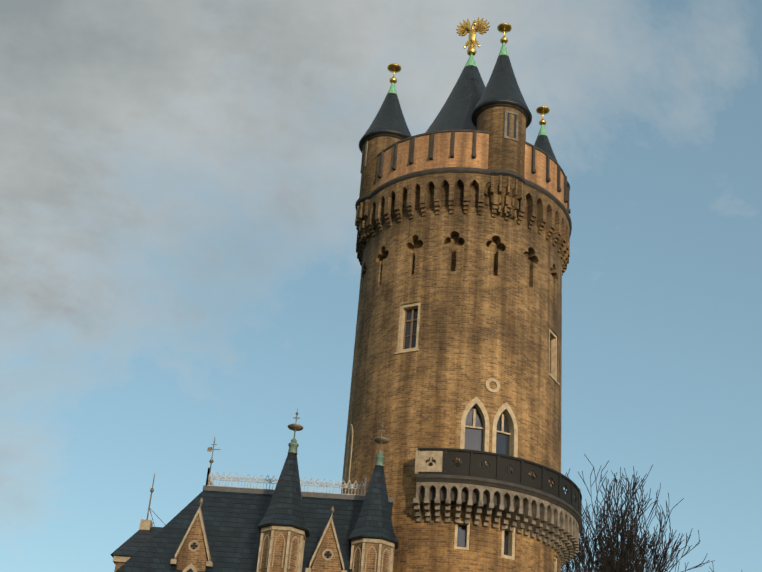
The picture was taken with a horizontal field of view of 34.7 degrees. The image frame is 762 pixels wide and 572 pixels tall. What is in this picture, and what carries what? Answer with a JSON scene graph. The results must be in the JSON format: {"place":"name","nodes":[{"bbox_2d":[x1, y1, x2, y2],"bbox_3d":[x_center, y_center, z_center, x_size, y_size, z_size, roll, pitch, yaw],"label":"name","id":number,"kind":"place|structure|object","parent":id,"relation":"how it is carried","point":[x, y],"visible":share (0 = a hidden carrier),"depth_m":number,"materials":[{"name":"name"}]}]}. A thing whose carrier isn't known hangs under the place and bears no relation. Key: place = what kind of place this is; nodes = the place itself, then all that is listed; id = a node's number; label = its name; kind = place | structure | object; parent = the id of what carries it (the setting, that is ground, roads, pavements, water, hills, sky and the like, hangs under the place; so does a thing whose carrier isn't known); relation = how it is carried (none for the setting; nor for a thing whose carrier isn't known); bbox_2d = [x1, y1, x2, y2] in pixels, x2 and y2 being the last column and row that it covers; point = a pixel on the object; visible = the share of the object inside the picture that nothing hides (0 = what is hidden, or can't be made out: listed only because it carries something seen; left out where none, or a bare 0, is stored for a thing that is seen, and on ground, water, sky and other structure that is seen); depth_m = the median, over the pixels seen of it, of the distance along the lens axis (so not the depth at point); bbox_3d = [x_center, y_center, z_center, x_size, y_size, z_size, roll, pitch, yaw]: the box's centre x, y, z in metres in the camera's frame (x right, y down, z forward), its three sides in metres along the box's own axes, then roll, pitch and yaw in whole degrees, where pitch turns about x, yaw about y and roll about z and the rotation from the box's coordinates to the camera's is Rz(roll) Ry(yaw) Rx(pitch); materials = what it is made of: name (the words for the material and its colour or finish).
{"place":"outdoors","nodes":[
{"label":"outdoors","id":0,"kind":"place"},
{"bbox_2d":[110,474,164,571],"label":"annex stair block","id":1,"kind":"structure","parent":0,"point":[132,545],"depth_m":45.83,"materials":[{"name":"beige stone"}]},
{"bbox_2d":[115,490,392,571],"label":"annex roof","id":2,"kind":"structure","parent":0,"point":[232,520],"depth_m":44.44,"materials":[{"name":"black tile"}]},
{"bbox_2d":[203,485,392,501],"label":"roof ridge","id":3,"kind":"structure","parent":2,"relation":"on","point":[271,492],"depth_m":46.09,"materials":[{"name":"grey metal"}]},
{"bbox_2d":[207,438,220,484],"bbox_3d":[-6.473,6.739,46.897,0.520,2.150,0.180,3,-28,3],"label":"weather vane","id":4,"kind":"object","parent":3,"relation":"on","point":[210,449],"visible":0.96,"depth_m":47.08,"materials":[{"name":"grey metal"}]},
{"bbox_2d":[205,468,366,495],"bbox_3d":[-3.571,8.260,47.916,6.085,0.740,3.510,3,-28,3],"label":"roof cresting","id":5,"kind":"object","parent":3,"relation":"on","point":[211,481],"visible":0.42,"depth_m":46.36,"materials":[{"name":"grey metal"}]},
{"bbox_2d":[0,0,761,571],"label":"sky","id":6,"kind":"structure","parent":0,"point":[180,180],"materials":[{"name":"blue"}]},
{"bbox_2d":[359,83,410,152],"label":"conical roof","id":7,"kind":"structure","parent":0,"point":[389,118],"depth_m":56.42,"materials":[{"name":"grey tile"}]},
{"bbox_2d":[387,64,400,83],"bbox_3d":[0.617,-10.175,58.658,0.680,1.070,0.680,3,-28,3],"label":"finial","id":8,"kind":"object","parent":7,"relation":"on","point":[393,68],"visible":0.96,"depth_m":58.61,"materials":[{"name":"gold metal"}]},
{"bbox_2d":[415,448,419,474],"bbox_3d":[1.463,6.714,45.907,0.347,1.020,0.828,3,-28,3],"label":"balcony parapet end","id":9,"kind":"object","parent":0,"point":[417,461],"depth_m":45.55,"materials":[{"name":"beige stone"}]},
{"bbox_2d":[476,107,525,218],"bbox_3d":[5.174,-4.919,53.178,2.200,5.850,2.200,3,-28,3],"label":"turret","id":10,"kind":"object","parent":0,"point":[507,154],"visible":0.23,"depth_m":52.67,"materials":[{"name":"brick"}]},
{"bbox_2d":[471,42,531,127],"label":"conical roof","id":11,"kind":"structure","parent":10,"relation":"on","point":[502,86],"depth_m":54.33,"materials":[{"name":"grey tile"}]},
{"bbox_2d":[497,23,511,43],"bbox_3d":[5.731,-11.716,56.774,0.680,1.070,0.680,3,-28,3],"label":"finial","id":12,"kind":"object","parent":11,"relation":"on","point":[504,28],"visible":0.96,"depth_m":56.73,"materials":[{"name":"gold metal"}]},
{"bbox_2d":[504,110,518,141],"bbox_3d":[5.673,-6.948,53.124,0.623,1.470,0.316,3,-28,3],"label":"window","id":13,"kind":"structure","parent":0,"point":[506,125],"depth_m":53.07,"materials":[{"name":"beige stone"}]},
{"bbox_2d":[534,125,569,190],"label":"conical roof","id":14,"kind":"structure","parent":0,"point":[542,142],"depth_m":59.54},
{"bbox_2d":[536,106,549,125],"bbox_3d":[8.050,-8.445,60.775,0.680,1.070,0.680,3,-28,3],"label":"finial","id":15,"kind":"object","parent":14,"relation":"on","point":[542,110],"visible":0.98,"depth_m":60.73,"materials":[{"name":"gold metal"}]},
{"bbox_2d":[561,454,714,571],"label":"beech tree","id":16,"kind":"object","parent":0,"point":[622,561],"visible":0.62,"depth_m":65.45,"materials":[{"name":"brown plant"}]},
{"label":"gravel path","id":17,"kind":"structure","parent":0,"visible":0},
{"bbox_2d":[259,531,300,571],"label":"turret wall panels","id":18,"kind":"object","parent":17,"relation":"on","point":[285,535],"visible":0.12,"depth_m":42.17,"materials":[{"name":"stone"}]},
{"bbox_2d":[352,543,390,571],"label":"turret wall panels","id":19,"kind":"object","parent":17,"relation":"on","point":[369,545],"visible":0.25,"depth_m":42.88,"materials":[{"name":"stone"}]},
{"bbox_2d":[341,206,561,571],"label":"tower shaft","id":20,"kind":"object","parent":17,"relation":"on","point":[485,288],"visible":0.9,"depth_m":49.05,"materials":[{"name":"brown brick"}]},
{"bbox_2d":[359,137,399,242],"bbox_3d":[0.110,-3.994,55.389,2.200,5.550,2.200,3,-28,3],"label":"turret","id":21,"kind":"object","parent":20,"relation":"attached to","point":[377,146],"visible":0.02,"depth_m":55.26,"materials":[{"name":"brick"}]},
{"bbox_2d":[360,140,367,172],"bbox_3d":[-0.744,-5.950,56.005,0.316,1.470,0.623,3,-28,3],"label":"window","id":22,"kind":"structure","parent":21,"relation":"in","point":[365,158],"depth_m":55.89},
{"bbox_2d":[343,302,559,571],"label":"tower trim","id":23,"kind":"structure","parent":20,"relation":"attached to","point":[475,428],"depth_m":47.36,"materials":[{"name":"beige stone"}]},
{"bbox_2d":[356,173,569,274],"bbox_3d":[3.711,-1.719,55.701,9.680,1.850,9.680,3,-28,3],"label":"tower arcade","id":24,"kind":"object","parent":20,"relation":"on","point":[544,209],"visible":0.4,"depth_m":52.37,"materials":[{"name":"brick"}]},
{"bbox_2d":[355,134,403,244],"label":"bartizan trim","id":25,"kind":"structure","parent":24,"relation":"on","point":[360,215],"depth_m":54.33,"materials":[{"name":"brown stone"}]},
{"bbox_2d":[376,184,551,236],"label":"arched niches","id":26,"kind":"object","parent":24,"relation":"attached to","point":[473,195],"visible":0.12,"depth_m":51.90,"materials":[{"name":"brown brick"}]},
{"bbox_2d":[375,129,570,213],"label":"parapet","id":27,"kind":"structure","parent":24,"relation":"on","point":[449,148],"depth_m":53.17,"materials":[{"name":"brown brick"}]},
{"bbox_2d":[425,54,485,132],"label":"tower roof","id":28,"kind":"structure","parent":27,"relation":"on","point":[460,104],"depth_m":57.91,"materials":[{"name":"tile"}]},
{"bbox_2d":[456,17,489,55],"bbox_3d":[4.602,-12.581,61.447,1.747,2.391,0.500,-3,-29,14],"label":"eagle statue","id":29,"kind":"object","parent":28,"relation":"on","point":[480,27],"visible":1,"depth_m":61.53,"materials":[{"name":"gold metal"}]},
{"bbox_2d":[370,167,571,235],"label":"cornice molding","id":30,"kind":"structure","parent":27,"relation":"attached to","point":[547,193],"depth_m":52.51,"materials":[{"name":"stone"}]},
{"bbox_2d":[413,474,581,566],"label":"balcony slab","id":31,"kind":"structure","parent":20,"relation":"attached to","point":[554,522],"depth_m":45.30,"materials":[{"name":"grey stone"}]},
{"bbox_2d":[418,448,581,517],"bbox_3d":[4.782,9.099,49.902,6.766,1.020,10.628,3,-28,3],"label":"balcony railing","id":32,"kind":"object","parent":31,"relation":"on","point":[445,458],"visible":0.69,"depth_m":45.61,"materials":[{"name":"black metal"}]},
{"bbox_2d":[475,104,527,219],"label":"bartizan trim","id":33,"kind":"structure","parent":20,"relation":"on","point":[509,174],"depth_m":51.77,"materials":[{"name":"brown stone"}]},
{"bbox_3d":[-5.120,17.712,42.935,9.170,12.302,8.140,3,-28,3],"label":"annex","id":34,"kind":"object","parent":17,"relation":"on","visible":0},
{"bbox_2d":[170,498,212,571],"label":"gable","id":35,"kind":"structure","parent":34,"relation":"attached to","point":[191,553],"depth_m":43.05,"materials":[{"name":"brick"}]},
{"bbox_2d":[256,525,305,571],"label":"turret frame","id":36,"kind":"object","parent":34,"relation":"attached to","point":[264,558],"visible":0.96,"depth_m":42.24,"materials":[{"name":"stone"}]},
{"bbox_2d":[257,452,309,536],"bbox_3d":[-3.329,7.397,43.782,1.811,2.960,1.811,3,-28,3],"label":"turret roof","id":37,"kind":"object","parent":36,"relation":"on","point":[285,507],"visible":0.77,"depth_m":43.12,"materials":[{"name":"tile"}]},
{"bbox_2d":[287,408,303,452],"bbox_3d":[-3.158,5.312,44.885,0.600,1.830,0.600,3,-28,3],"label":"finial","id":38,"kind":"object","parent":37,"relation":"on","point":[293,445],"visible":1,"depth_m":44.70,"materials":[{"name":"green metal"}]},
{"bbox_2d":[305,506,346,571],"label":"gable","id":39,"kind":"structure","parent":34,"relation":"attached to","point":[325,557],"depth_m":42.86,"materials":[{"name":"brick"}]},
{"bbox_2d":[350,538,394,571],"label":"turret frame","id":40,"kind":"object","parent":34,"relation":"attached to","point":[356,560],"visible":0.9,"depth_m":42.85,"materials":[{"name":"stone"}]},
{"bbox_2d":[348,465,398,548],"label":"turret roof","id":41,"kind":"structure","parent":40,"relation":"on","point":[374,521],"depth_m":43.66,"materials":[{"name":"tile"}]},
{"bbox_2d":[373,422,388,466],"bbox_3d":[0.000,5.857,45.426,0.600,1.830,0.600,3,-28,3],"label":"finial","id":42,"kind":"object","parent":41,"relation":"on","point":[380,457],"visible":1,"depth_m":45.23,"materials":[{"name":"green metal"}]}
]}

